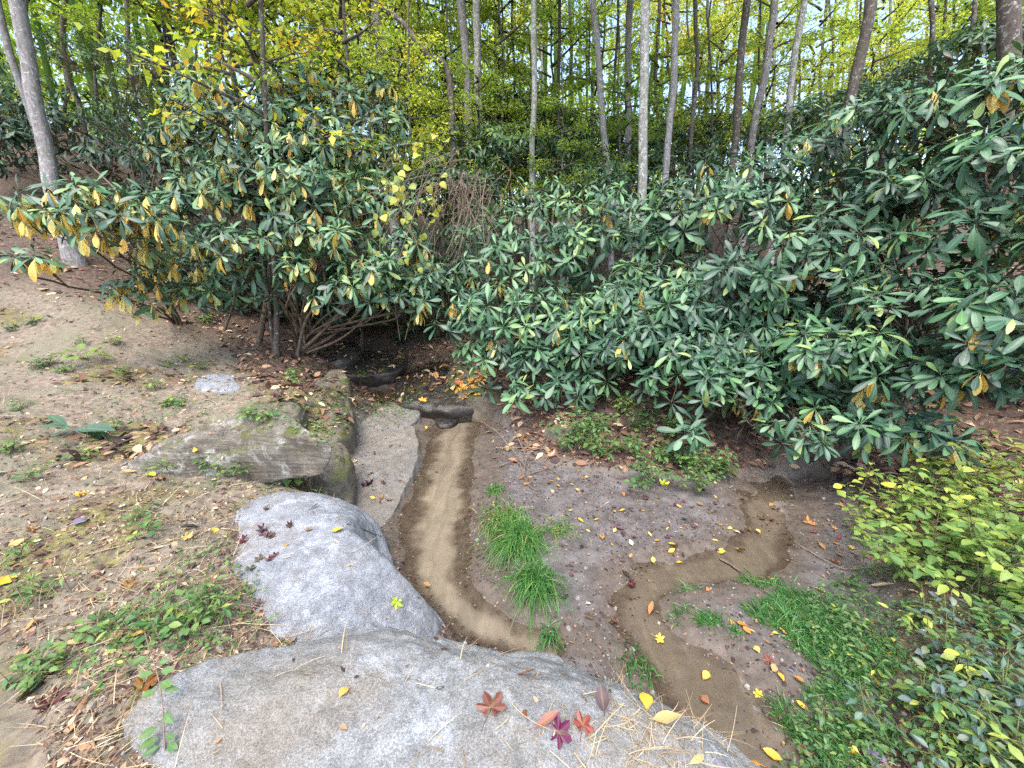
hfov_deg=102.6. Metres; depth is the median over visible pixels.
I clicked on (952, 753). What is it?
herb
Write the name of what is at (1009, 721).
herb
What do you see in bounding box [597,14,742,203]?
tree
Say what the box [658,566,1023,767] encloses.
grass
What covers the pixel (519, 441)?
stick
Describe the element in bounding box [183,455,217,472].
weed
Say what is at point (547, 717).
fallen leaf
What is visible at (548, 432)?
mossy rock
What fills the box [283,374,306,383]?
weed
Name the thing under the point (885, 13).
tree
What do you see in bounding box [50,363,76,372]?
weed
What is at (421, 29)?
tree
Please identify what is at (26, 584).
weed
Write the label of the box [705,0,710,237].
tree
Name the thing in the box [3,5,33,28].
tree
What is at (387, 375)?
wet rock
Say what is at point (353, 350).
wet rock
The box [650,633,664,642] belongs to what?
maple leaf
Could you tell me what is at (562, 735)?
maple leaf
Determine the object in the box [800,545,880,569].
stick
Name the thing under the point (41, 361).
weed
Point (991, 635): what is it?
herb
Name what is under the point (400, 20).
tree
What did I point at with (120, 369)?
weed
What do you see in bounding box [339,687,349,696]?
fallen leaf
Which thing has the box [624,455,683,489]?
herb
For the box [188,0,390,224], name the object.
tree
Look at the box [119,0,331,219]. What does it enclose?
tree
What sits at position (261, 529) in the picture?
maple leaf
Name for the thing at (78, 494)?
maple leaf
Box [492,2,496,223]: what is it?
tree
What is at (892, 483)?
herb
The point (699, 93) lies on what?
tree
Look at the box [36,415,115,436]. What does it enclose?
broadleaf plant
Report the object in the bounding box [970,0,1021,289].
tree
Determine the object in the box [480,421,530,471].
stick
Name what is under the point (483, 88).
tree
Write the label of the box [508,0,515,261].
tree
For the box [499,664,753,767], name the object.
straw
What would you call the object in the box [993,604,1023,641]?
herb
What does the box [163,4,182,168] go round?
tree
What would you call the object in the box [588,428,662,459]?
herb
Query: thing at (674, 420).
herb
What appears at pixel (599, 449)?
herb
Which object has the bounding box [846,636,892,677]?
herb
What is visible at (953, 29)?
tree
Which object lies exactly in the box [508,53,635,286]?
tree
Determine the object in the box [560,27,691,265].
tree
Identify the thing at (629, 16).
tree
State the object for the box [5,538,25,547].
fallen leaf
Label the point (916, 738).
herb
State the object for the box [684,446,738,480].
herb
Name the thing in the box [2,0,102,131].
tree
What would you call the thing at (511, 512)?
grass clump
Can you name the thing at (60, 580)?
weed
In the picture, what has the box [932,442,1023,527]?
herb
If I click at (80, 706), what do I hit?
fallen leaf
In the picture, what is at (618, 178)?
mountain laurel
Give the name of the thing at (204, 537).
dry stalk
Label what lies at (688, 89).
sky
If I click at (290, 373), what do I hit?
weed
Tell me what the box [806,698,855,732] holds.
herb
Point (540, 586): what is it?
grass clump
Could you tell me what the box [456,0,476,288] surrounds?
tree
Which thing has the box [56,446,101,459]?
weed
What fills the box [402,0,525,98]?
tree
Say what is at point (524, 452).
stick
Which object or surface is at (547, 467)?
stick
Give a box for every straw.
[0,360,551,767]
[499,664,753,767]
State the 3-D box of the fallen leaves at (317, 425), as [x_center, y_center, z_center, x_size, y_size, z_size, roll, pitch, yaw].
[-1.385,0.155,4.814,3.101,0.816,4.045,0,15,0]
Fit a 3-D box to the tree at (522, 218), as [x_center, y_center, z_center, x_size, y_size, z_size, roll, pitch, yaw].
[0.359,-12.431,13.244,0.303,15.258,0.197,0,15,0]
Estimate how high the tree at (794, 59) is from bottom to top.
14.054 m
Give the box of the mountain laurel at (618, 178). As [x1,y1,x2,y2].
[496,117,659,289]
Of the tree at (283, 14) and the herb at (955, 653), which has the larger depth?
the tree at (283, 14)
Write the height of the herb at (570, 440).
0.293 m
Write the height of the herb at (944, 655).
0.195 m
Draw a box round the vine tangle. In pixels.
[345,146,544,289]
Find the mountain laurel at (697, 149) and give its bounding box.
[609,111,783,277]
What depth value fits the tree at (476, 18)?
8.46 m
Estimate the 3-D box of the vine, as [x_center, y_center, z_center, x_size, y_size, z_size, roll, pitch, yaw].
[-1.261,-1.861,5.220,1.554,2.680,0.617,0,15,0]
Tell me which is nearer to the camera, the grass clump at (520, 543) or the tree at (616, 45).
the grass clump at (520, 543)
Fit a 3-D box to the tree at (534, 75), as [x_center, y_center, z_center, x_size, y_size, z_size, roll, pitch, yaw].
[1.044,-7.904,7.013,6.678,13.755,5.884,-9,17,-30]
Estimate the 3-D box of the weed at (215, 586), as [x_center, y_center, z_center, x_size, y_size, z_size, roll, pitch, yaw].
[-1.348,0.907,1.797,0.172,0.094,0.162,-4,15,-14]
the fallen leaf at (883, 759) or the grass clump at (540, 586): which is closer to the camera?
the fallen leaf at (883, 759)
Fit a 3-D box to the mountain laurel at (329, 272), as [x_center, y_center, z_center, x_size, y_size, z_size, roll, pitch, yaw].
[-3.350,-1.920,7.618,6.498,2.461,2.585,0,15,0]
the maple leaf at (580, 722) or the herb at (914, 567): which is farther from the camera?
the herb at (914, 567)
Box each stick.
[90,164,163,218]
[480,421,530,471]
[495,447,545,448]
[499,456,559,474]
[505,413,529,468]
[515,431,525,478]
[520,463,537,490]
[525,456,574,475]
[588,416,594,465]
[719,558,765,588]
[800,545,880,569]
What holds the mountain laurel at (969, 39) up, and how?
on the ground at (436, 537)
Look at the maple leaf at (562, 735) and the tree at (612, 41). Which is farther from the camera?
the tree at (612, 41)
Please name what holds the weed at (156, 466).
on the boulder at (264, 453)
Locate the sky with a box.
[0,0,1023,211]
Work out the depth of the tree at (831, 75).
12.82 m
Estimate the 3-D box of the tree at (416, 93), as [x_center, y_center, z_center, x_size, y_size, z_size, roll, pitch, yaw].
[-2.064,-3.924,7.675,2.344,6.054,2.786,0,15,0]
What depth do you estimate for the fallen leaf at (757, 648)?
2.07 m
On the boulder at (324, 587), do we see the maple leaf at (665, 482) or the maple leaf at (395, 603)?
the maple leaf at (395, 603)
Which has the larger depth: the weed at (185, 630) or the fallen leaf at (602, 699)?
the weed at (185, 630)
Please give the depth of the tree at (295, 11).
8.52 m
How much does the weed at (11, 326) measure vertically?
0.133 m
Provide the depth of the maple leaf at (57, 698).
1.39 m
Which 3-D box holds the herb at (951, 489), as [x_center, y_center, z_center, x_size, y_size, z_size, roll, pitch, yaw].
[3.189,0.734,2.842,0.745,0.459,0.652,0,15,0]
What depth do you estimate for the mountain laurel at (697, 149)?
9.33 m
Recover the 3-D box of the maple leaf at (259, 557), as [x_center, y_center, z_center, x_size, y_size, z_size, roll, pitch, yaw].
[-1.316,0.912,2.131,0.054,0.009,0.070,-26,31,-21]
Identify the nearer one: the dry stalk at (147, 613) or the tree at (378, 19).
the dry stalk at (147, 613)
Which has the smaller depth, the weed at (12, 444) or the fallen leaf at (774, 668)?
the fallen leaf at (774, 668)
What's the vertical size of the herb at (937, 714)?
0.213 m
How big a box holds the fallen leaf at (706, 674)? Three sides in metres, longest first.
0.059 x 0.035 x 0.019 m
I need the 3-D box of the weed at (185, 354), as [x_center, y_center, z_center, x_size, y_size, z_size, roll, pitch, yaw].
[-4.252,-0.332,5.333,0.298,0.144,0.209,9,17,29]
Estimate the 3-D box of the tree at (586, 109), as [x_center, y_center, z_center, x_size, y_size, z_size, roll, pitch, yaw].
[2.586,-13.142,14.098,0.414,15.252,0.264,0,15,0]
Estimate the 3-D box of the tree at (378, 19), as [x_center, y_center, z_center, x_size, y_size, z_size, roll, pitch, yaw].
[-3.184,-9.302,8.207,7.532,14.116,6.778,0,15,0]
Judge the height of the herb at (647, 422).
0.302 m
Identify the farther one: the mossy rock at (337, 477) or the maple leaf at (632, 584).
the mossy rock at (337, 477)
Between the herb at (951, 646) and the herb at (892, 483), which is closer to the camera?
the herb at (951, 646)
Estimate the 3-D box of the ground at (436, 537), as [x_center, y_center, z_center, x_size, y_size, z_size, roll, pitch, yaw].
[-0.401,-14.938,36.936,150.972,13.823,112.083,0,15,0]
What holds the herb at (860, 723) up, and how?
on the ground at (436, 537)
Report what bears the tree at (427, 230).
on the ground at (436, 537)
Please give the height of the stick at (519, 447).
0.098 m
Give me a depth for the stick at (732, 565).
2.70 m
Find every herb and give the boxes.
[539,421,611,451]
[556,410,606,437]
[568,403,634,428]
[578,429,634,460]
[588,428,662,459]
[603,384,644,411]
[622,427,677,465]
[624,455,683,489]
[626,401,667,431]
[646,453,720,493]
[661,415,688,439]
[673,444,723,472]
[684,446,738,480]
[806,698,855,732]
[832,600,870,636]
[833,462,971,606]
[837,490,1023,579]
[842,679,959,767]
[843,711,901,755]
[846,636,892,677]
[850,444,947,522]
[850,472,982,559]
[851,510,1022,593]
[862,668,909,709]
[877,578,942,631]
[887,446,1007,525]
[889,416,1009,497]
[894,627,986,721]
[895,665,971,726]
[904,666,1023,749]
[904,728,966,767]
[905,609,998,683]
[909,685,1001,763]
[912,581,977,639]
[912,657,1023,735]
[916,428,1023,490]
[917,490,997,571]
[919,464,1023,526]
[923,621,1014,684]
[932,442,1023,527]
[939,642,1023,723]
[940,734,989,767]
[942,510,1023,611]
[944,522,1023,605]
[944,648,1023,702]
[946,490,1023,581]
[946,645,1023,712]
[948,483,1023,565]
[949,413,1023,491]
[952,711,1015,767]
[953,622,1023,667]
[958,719,1013,767]
[967,705,1023,762]
[969,594,1023,627]
[970,598,1023,651]
[976,449,1023,539]
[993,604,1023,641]
[1013,482,1023,497]
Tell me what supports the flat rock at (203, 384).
on the ground at (436, 537)
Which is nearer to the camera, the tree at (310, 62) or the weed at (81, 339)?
the weed at (81, 339)
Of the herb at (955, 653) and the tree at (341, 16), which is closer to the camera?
the herb at (955, 653)
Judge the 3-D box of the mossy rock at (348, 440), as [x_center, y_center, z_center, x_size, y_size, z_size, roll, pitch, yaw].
[-2.132,0.427,4.817,0.558,0.820,2.115,-6,16,-21]
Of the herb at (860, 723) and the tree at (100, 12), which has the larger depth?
the tree at (100, 12)
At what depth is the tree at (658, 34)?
12.76 m
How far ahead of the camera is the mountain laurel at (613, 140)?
11.22 m
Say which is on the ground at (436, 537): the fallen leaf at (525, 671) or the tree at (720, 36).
the tree at (720, 36)
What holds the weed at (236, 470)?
on the boulder at (264, 453)
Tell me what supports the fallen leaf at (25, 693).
on the ground at (436, 537)
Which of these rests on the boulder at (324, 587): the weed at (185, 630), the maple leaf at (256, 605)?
the maple leaf at (256, 605)
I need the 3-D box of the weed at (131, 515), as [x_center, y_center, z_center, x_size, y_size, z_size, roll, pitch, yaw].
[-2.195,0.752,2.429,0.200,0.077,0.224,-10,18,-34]
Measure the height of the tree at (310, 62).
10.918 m
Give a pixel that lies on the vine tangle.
(448, 182)
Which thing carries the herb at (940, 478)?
on the ground at (436, 537)
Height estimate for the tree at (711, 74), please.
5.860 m
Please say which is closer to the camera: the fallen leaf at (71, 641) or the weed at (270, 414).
the fallen leaf at (71, 641)
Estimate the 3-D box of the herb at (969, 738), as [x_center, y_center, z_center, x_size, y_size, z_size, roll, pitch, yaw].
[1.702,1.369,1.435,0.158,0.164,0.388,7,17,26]
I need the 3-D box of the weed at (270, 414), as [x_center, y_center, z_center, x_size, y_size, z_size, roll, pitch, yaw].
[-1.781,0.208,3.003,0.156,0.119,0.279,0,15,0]
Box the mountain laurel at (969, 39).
[890,16,1023,266]
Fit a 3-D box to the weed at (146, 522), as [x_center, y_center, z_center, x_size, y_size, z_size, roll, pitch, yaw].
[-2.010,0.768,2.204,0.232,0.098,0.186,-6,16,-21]
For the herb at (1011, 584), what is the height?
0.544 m
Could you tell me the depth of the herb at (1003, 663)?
1.69 m
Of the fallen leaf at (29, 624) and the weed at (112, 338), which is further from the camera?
the weed at (112, 338)
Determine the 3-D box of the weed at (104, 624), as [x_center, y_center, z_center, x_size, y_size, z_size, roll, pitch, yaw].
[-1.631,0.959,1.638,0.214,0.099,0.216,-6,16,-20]
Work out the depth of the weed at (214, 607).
1.70 m
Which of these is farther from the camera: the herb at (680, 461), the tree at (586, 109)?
the tree at (586, 109)
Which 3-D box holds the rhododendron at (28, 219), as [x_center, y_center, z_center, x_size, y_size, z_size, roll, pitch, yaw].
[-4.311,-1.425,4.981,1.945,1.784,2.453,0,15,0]
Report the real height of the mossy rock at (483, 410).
0.804 m
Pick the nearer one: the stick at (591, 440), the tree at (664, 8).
the stick at (591, 440)
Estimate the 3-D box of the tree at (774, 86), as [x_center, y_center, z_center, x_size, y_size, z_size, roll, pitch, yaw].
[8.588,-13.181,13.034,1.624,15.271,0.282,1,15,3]
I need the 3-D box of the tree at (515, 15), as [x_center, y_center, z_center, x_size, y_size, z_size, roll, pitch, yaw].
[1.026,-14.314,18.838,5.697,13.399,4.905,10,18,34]
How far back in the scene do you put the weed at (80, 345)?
4.89 m
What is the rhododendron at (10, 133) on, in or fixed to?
on the ground at (436, 537)
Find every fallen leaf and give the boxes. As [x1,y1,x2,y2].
[0,575,18,584]
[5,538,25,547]
[8,680,45,708]
[23,617,35,631]
[67,639,85,643]
[69,517,86,526]
[73,688,91,714]
[128,630,144,636]
[182,523,197,526]
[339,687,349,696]
[518,668,535,674]
[529,710,558,729]
[596,684,608,714]
[639,692,652,710]
[648,601,653,615]
[648,710,680,723]
[685,754,703,765]
[700,694,710,705]
[702,670,709,679]
[714,758,725,766]
[743,626,750,633]
[751,760,765,766]
[752,646,759,652]
[763,748,783,760]
[771,664,777,671]
[796,700,805,708]
[861,747,886,767]
[869,582,893,585]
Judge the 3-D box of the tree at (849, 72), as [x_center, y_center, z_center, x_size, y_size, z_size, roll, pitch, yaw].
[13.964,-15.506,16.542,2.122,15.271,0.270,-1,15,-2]
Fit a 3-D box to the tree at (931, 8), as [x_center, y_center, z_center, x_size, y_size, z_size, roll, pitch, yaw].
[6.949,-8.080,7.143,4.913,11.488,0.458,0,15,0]
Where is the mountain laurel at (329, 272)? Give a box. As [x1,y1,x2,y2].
[127,217,501,346]
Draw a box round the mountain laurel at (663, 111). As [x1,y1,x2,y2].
[595,100,826,220]
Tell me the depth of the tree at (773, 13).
8.39 m
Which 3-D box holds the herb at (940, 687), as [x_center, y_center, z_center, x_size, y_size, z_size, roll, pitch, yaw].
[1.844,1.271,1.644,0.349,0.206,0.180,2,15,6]
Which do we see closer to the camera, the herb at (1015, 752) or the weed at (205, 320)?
the herb at (1015, 752)
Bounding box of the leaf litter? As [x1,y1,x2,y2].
[0,215,1023,767]
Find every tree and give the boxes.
[0,0,67,212]
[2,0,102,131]
[3,0,148,127]
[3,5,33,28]
[7,0,87,266]
[59,0,87,133]
[73,0,387,356]
[74,0,150,162]
[74,0,279,176]
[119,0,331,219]
[124,0,148,142]
[129,0,247,158]
[136,0,357,349]
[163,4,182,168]
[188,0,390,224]
[203,1,214,130]
[228,0,373,130]
[246,0,440,231]
[252,0,444,352]
[280,0,448,255]
[313,0,450,192]
[322,0,484,250]
[336,0,465,323]
[369,0,461,314]
[371,0,405,273]
[371,1,520,268]
[383,0,515,245]
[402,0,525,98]
[417,0,430,249]
[417,21,544,288]
[421,0,571,281]
[427,0,589,264]
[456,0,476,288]
[472,0,582,217]
[473,0,488,288]
[481,27,588,280]
[483,0,620,243]
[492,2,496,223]
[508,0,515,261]
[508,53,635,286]
[518,4,524,240]
[529,0,536,294]
[538,0,544,224]
[540,22,672,261]
[542,0,665,235]
[551,0,560,267]
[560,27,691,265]
[568,0,577,232]
[574,0,691,193]
[581,2,587,228]
[589,0,613,281]
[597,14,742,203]
[609,0,752,93]
[612,0,619,248]
[624,0,634,267]
[635,0,763,221]
[636,0,649,309]
[649,0,749,196]
[650,0,679,284]
[654,0,663,143]
[664,0,777,262]
[670,0,677,188]
[679,0,793,214]
[686,0,699,271]
[701,0,851,245]
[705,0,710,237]
[715,3,726,221]
[722,0,750,257]
[722,0,849,177]
[736,0,777,261]
[744,0,902,231]
[767,0,807,265]
[768,0,778,183]
[789,9,799,186]
[793,0,890,200]
[801,4,887,115]
[807,0,827,208]
[807,0,952,218]
[817,0,876,281]
[822,0,837,198]
[834,0,969,87]
[848,0,857,74]
[853,0,1023,199]
[866,0,988,159]
[870,0,891,180]
[917,0,1023,60]
[918,0,1023,53]
[927,0,947,149]
[927,0,960,242]
[956,0,977,234]
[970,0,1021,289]
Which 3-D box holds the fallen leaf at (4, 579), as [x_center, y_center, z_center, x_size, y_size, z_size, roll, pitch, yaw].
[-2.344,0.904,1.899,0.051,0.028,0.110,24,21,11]
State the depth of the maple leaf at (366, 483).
3.57 m
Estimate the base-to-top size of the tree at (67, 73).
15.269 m
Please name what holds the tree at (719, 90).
on the ground at (436, 537)
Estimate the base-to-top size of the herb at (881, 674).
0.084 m
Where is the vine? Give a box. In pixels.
[350,122,473,339]
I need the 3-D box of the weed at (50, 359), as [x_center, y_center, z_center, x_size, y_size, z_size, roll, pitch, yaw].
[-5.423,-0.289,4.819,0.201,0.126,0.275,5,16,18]
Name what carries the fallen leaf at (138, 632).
on the ground at (436, 537)
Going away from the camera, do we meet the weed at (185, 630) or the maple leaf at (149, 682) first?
the maple leaf at (149, 682)
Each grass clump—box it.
[462,512,566,594]
[467,495,552,563]
[483,482,510,501]
[484,556,591,650]
[533,618,564,654]
[541,511,591,547]
[612,636,664,695]
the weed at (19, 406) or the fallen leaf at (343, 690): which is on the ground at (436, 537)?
the weed at (19, 406)
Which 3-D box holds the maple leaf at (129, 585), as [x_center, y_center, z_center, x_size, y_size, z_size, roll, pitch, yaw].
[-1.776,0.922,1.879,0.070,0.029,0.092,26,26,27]
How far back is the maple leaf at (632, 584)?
2.55 m
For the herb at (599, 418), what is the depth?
4.28 m
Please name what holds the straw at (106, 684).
on the ground at (436, 537)
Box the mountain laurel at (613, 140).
[399,80,678,262]
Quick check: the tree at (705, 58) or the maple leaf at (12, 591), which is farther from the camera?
the tree at (705, 58)
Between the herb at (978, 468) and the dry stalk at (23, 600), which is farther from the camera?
the herb at (978, 468)
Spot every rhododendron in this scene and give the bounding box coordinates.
[0,48,222,244]
[0,170,213,325]
[128,51,464,354]
[423,174,671,415]
[553,121,921,463]
[772,40,1023,474]
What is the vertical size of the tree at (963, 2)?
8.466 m
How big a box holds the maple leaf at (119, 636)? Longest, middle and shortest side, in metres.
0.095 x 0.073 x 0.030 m
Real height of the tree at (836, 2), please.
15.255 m
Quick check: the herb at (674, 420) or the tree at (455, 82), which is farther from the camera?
the tree at (455, 82)
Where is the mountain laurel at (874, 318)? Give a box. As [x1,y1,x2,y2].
[477,255,1023,411]
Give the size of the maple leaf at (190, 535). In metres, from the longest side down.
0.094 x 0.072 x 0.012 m
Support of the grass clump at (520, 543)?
on the ground at (436, 537)
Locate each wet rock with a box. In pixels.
[323,341,362,368]
[342,350,407,387]
[395,361,473,422]
[434,418,458,428]
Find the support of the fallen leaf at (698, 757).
on the boulder at (296, 718)
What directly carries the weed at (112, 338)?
on the ground at (436, 537)
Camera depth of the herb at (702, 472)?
3.55 m
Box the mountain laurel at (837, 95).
[757,55,972,263]
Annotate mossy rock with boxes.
[235,401,307,428]
[307,369,356,453]
[311,443,356,505]
[446,357,500,422]
[543,416,580,440]
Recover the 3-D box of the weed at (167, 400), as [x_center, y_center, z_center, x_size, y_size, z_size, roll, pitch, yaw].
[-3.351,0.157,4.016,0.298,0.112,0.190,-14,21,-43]
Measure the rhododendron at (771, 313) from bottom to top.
3.403 m
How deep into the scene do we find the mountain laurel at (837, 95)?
7.96 m
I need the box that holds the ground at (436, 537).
[0,115,1023,767]
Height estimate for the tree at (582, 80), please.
6.257 m
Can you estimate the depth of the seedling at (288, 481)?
3.45 m
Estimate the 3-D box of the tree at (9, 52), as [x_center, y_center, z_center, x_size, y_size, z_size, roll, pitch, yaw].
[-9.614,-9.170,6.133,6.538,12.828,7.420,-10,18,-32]
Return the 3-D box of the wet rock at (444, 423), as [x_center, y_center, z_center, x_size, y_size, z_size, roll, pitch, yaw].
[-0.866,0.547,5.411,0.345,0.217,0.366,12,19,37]
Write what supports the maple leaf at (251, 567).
on the boulder at (324, 587)
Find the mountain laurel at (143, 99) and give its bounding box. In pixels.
[32,13,227,253]
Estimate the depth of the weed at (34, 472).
2.74 m
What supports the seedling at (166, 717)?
on the boulder at (296, 718)
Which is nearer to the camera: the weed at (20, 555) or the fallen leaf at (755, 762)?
the fallen leaf at (755, 762)
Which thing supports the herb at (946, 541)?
on the ground at (436, 537)
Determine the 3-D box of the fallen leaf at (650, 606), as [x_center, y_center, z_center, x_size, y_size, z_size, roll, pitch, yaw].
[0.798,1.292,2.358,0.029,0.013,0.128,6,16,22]
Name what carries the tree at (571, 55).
on the ground at (436, 537)
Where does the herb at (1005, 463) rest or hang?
on the ground at (436, 537)
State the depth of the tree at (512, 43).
10.57 m
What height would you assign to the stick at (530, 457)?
0.054 m
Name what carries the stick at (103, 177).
on the ground at (436, 537)
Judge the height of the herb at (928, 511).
0.531 m
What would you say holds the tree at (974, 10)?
on the ground at (436, 537)
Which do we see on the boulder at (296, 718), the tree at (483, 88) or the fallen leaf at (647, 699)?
the fallen leaf at (647, 699)
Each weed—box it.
[0,434,26,452]
[0,533,45,569]
[0,569,81,609]
[0,637,64,695]
[1,320,19,330]
[1,567,44,601]
[7,397,34,410]
[9,642,69,691]
[10,460,56,480]
[15,357,53,369]
[22,315,52,324]
[33,353,64,364]
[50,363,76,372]
[51,343,114,362]
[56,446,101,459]
[58,598,145,649]
[65,335,87,344]
[95,589,181,641]
[102,334,122,343]
[103,417,131,429]
[109,513,163,540]
[111,366,131,374]
[122,499,161,524]
[133,600,193,645]
[139,459,176,476]
[142,377,172,389]
[150,393,187,406]
[159,398,188,407]
[160,357,182,366]
[163,585,213,639]
[174,352,191,361]
[180,574,227,605]
[181,588,237,625]
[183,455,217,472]
[187,361,206,368]
[190,314,211,324]
[198,311,222,319]
[198,465,229,478]
[220,461,251,473]
[235,400,262,419]
[253,399,281,422]
[282,366,302,377]
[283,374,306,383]
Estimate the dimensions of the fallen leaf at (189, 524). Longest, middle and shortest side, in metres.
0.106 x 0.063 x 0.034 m
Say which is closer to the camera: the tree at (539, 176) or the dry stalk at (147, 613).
the dry stalk at (147, 613)
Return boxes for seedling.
[131,638,179,756]
[283,477,307,486]
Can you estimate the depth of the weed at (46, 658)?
1.48 m
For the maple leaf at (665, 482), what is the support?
on the ground at (436, 537)
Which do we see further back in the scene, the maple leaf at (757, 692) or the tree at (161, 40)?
the tree at (161, 40)
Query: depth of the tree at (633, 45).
13.43 m
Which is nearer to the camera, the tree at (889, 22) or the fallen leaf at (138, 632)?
the fallen leaf at (138, 632)
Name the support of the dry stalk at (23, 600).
on the ground at (436, 537)
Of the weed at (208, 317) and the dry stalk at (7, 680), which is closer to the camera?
the dry stalk at (7, 680)
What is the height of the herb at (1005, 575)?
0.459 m
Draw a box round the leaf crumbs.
[0,357,1022,767]
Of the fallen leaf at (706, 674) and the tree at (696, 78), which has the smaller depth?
the fallen leaf at (706, 674)
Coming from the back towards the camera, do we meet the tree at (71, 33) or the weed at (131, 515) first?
the tree at (71, 33)
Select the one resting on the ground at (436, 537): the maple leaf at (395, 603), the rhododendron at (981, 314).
the rhododendron at (981, 314)
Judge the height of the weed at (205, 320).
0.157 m
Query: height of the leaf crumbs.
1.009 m
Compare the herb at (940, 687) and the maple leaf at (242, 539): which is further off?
the maple leaf at (242, 539)
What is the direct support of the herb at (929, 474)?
on the ground at (436, 537)
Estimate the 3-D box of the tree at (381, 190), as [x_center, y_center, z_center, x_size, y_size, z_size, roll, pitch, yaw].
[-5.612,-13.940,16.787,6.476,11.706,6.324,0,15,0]
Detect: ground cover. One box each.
[1,302,523,767]
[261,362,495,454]
[772,515,1023,767]
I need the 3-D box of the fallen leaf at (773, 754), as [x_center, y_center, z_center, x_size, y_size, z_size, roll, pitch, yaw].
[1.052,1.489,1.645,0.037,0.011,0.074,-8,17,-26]
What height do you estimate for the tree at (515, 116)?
6.257 m
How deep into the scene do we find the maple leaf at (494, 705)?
1.27 m
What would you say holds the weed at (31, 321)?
on the ground at (436, 537)
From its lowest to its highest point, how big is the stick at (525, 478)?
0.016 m
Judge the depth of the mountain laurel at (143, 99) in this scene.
6.62 m
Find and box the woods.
[0,0,1023,220]
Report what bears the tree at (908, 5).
on the ground at (436, 537)
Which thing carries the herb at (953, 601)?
on the ground at (436, 537)
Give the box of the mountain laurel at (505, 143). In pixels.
[401,116,550,307]
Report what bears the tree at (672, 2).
on the ground at (436, 537)
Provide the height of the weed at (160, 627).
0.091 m
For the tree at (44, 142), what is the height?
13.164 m
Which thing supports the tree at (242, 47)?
on the ground at (436, 537)
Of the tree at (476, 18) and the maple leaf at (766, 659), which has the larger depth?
the tree at (476, 18)
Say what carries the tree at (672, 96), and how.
on the ground at (436, 537)
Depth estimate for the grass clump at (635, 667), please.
2.00 m
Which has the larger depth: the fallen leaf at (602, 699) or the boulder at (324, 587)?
the boulder at (324, 587)
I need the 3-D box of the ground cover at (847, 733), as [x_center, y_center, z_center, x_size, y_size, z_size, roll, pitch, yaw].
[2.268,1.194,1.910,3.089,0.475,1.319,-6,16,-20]
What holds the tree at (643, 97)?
on the ground at (436, 537)
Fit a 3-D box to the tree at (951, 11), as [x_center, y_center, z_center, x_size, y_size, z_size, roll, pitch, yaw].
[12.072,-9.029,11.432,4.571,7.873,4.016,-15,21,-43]
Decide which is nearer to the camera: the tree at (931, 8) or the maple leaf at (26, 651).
the maple leaf at (26, 651)
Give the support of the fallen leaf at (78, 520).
on the ground at (436, 537)
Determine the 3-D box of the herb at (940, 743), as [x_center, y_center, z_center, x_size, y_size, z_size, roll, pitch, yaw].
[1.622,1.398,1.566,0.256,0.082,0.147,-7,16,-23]
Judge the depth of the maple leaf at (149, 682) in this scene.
1.41 m
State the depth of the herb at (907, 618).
2.09 m
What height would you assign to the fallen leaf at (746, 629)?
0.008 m
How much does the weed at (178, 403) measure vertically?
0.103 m
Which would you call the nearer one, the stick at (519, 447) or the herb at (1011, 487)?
the herb at (1011, 487)
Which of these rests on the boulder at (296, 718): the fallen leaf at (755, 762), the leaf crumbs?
the fallen leaf at (755, 762)
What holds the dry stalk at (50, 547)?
on the ground at (436, 537)
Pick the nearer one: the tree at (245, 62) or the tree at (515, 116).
the tree at (245, 62)
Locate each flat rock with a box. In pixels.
[194,373,240,393]
[351,425,421,526]
[357,401,422,440]
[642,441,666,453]
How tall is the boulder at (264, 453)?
0.720 m
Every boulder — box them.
[121,412,331,483]
[123,627,760,767]
[232,491,445,642]
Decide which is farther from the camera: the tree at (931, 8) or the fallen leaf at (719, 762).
the tree at (931, 8)
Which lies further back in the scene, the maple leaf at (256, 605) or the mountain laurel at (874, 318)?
the mountain laurel at (874, 318)
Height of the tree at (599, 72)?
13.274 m
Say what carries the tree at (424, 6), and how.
on the ground at (436, 537)
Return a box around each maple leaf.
[1,590,15,597]
[10,646,29,661]
[18,685,69,710]
[25,522,37,530]
[73,490,92,496]
[99,630,122,645]
[111,575,137,591]
[117,669,158,700]
[177,531,192,539]
[237,534,253,542]
[237,564,255,572]
[250,598,262,607]
[253,553,263,563]
[256,523,266,531]
[361,479,372,485]
[391,595,403,609]
[475,691,505,731]
[550,714,571,749]
[573,709,594,741]
[585,611,593,619]
[628,578,635,586]
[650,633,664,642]
[660,479,669,485]
[752,688,762,699]
[762,653,777,667]
[792,741,812,755]
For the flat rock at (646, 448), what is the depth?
4.17 m
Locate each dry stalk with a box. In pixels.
[0,560,47,640]
[0,672,15,690]
[1,418,29,468]
[21,502,69,589]
[125,432,144,488]
[128,576,164,647]
[198,498,212,569]
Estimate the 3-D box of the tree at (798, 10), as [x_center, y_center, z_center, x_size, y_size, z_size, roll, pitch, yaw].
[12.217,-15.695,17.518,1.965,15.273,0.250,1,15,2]
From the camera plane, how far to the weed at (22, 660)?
1.47 m
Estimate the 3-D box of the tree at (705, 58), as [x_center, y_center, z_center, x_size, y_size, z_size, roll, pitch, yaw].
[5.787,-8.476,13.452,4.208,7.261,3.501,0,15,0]
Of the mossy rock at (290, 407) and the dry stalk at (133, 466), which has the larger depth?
the mossy rock at (290, 407)
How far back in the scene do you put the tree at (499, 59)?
9.28 m
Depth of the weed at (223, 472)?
2.91 m
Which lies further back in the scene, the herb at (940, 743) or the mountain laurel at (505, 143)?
the mountain laurel at (505, 143)
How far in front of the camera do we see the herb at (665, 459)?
3.92 m
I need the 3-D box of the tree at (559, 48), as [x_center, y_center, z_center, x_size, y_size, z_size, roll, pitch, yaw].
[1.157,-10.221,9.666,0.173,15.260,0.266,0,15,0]
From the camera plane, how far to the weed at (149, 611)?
1.68 m
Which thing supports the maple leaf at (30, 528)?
on the ground at (436, 537)

